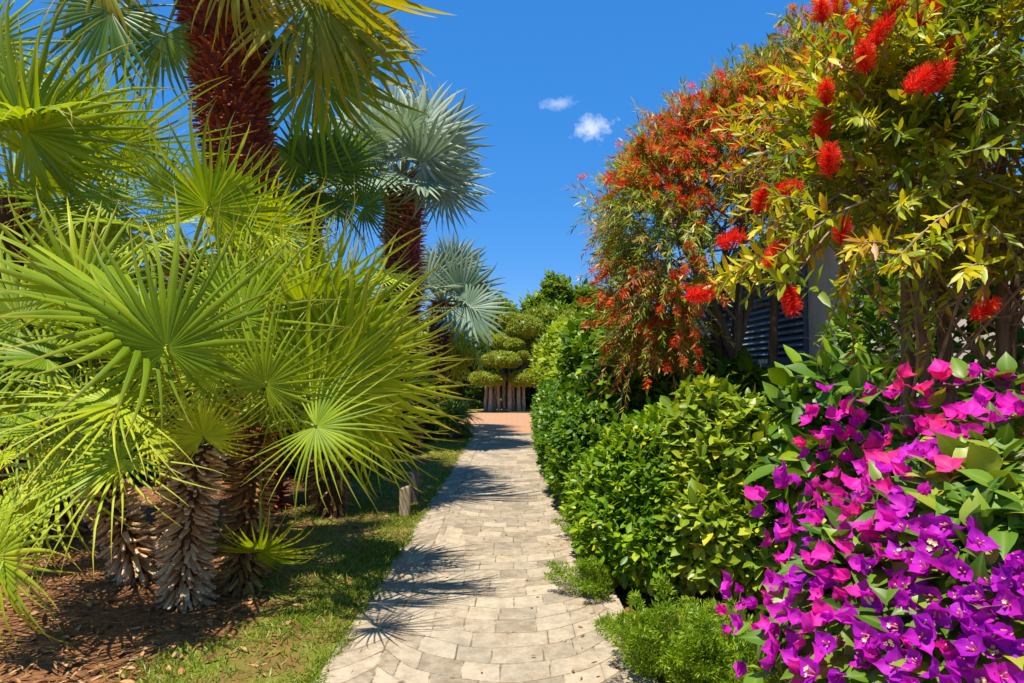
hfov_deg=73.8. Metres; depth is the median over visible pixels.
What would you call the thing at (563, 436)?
hedge
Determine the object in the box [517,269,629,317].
leafy tree
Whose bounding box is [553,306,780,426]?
laurel shrub
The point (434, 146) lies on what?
silver palm
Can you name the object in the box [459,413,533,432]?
plaza paving
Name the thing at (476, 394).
dark hedge
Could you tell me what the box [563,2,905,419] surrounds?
weeping bottlebrush
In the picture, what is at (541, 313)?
hedge
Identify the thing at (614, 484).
rounded shrub
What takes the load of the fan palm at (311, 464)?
on the ground at (123, 631)
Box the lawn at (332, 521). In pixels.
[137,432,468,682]
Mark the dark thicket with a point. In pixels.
(295, 461)
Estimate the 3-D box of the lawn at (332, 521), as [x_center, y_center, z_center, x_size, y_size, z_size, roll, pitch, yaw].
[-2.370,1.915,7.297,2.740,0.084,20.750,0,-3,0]
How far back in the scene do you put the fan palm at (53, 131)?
5.88 m
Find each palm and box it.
[0,0,192,542]
[0,175,474,657]
[0,246,168,543]
[26,26,341,558]
[28,0,452,511]
[255,208,436,518]
[271,108,423,479]
[287,368,416,503]
[303,72,495,452]
[419,230,511,434]
[431,390,483,438]
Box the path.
[314,432,655,682]
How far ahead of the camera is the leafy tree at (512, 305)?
45.26 m
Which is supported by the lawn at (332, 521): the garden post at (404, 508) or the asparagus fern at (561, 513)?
the garden post at (404, 508)
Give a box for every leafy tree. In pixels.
[485,294,519,331]
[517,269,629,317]
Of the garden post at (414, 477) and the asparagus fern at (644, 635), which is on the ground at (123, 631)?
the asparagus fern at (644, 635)
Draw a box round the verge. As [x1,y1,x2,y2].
[467,408,530,411]
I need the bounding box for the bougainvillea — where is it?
[715,352,1023,682]
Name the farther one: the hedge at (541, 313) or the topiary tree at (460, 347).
the hedge at (541, 313)
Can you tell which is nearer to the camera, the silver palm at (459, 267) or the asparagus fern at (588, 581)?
the asparagus fern at (588, 581)
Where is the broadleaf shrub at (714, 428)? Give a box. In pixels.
[642,369,810,614]
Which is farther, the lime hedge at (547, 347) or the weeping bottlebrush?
the lime hedge at (547, 347)
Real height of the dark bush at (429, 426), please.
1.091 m
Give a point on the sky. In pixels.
(556, 80)
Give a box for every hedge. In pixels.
[417,317,554,408]
[519,304,687,350]
[527,373,623,505]
[528,304,677,387]
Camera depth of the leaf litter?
4.36 m
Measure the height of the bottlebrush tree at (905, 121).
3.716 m
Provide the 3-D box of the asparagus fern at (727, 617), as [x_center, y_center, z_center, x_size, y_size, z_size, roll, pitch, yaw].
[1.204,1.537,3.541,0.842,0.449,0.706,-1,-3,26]
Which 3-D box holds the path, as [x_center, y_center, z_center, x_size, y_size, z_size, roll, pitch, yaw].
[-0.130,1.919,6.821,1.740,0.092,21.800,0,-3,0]
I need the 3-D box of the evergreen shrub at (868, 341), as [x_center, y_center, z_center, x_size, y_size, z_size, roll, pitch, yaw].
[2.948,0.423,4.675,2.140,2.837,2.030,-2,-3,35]
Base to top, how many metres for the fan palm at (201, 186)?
4.772 m
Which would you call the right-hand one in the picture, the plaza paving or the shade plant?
the shade plant
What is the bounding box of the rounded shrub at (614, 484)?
[559,396,689,600]
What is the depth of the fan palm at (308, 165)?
9.78 m
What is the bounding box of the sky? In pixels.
[0,0,1023,350]
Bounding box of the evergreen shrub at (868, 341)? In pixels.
[783,216,1023,509]
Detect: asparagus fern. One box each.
[544,554,614,600]
[551,508,570,535]
[591,572,722,682]
[652,605,769,682]
[664,595,809,682]
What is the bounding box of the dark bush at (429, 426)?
[417,399,437,441]
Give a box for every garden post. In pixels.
[399,485,410,516]
[408,473,418,502]
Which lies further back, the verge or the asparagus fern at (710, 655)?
the verge
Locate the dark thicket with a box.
[23,226,440,480]
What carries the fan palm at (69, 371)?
on the ground at (123, 631)
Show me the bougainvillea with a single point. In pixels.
(945, 569)
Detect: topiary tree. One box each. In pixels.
[419,312,507,413]
[467,311,545,412]
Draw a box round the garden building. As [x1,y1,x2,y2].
[682,175,1023,470]
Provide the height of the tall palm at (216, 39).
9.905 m
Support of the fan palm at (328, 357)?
on the ground at (123, 631)
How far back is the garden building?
7.12 m
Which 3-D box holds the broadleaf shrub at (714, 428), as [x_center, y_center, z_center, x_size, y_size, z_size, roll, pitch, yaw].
[1.716,1.027,4.991,1.721,1.663,1.722,0,-3,0]
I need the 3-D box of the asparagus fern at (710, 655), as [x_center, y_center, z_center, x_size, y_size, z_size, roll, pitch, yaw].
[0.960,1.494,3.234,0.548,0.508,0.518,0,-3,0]
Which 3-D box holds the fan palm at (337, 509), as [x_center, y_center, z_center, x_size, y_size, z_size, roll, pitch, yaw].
[-1.988,0.337,7.646,2.272,3.404,2.445,0,-3,0]
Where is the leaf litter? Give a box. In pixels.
[0,437,628,682]
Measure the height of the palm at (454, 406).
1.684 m
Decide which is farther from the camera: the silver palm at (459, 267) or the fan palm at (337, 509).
the silver palm at (459, 267)
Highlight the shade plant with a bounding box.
[743,334,937,630]
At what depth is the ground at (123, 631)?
4.47 m
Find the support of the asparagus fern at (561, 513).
on the path
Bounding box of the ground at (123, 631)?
[0,412,883,682]
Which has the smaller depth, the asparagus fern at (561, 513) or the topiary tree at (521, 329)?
the asparagus fern at (561, 513)
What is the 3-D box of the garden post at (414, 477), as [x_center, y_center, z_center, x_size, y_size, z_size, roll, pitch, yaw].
[-1.193,1.844,8.276,0.120,0.492,0.100,0,-3,0]
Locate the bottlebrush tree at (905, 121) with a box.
[681,0,1023,473]

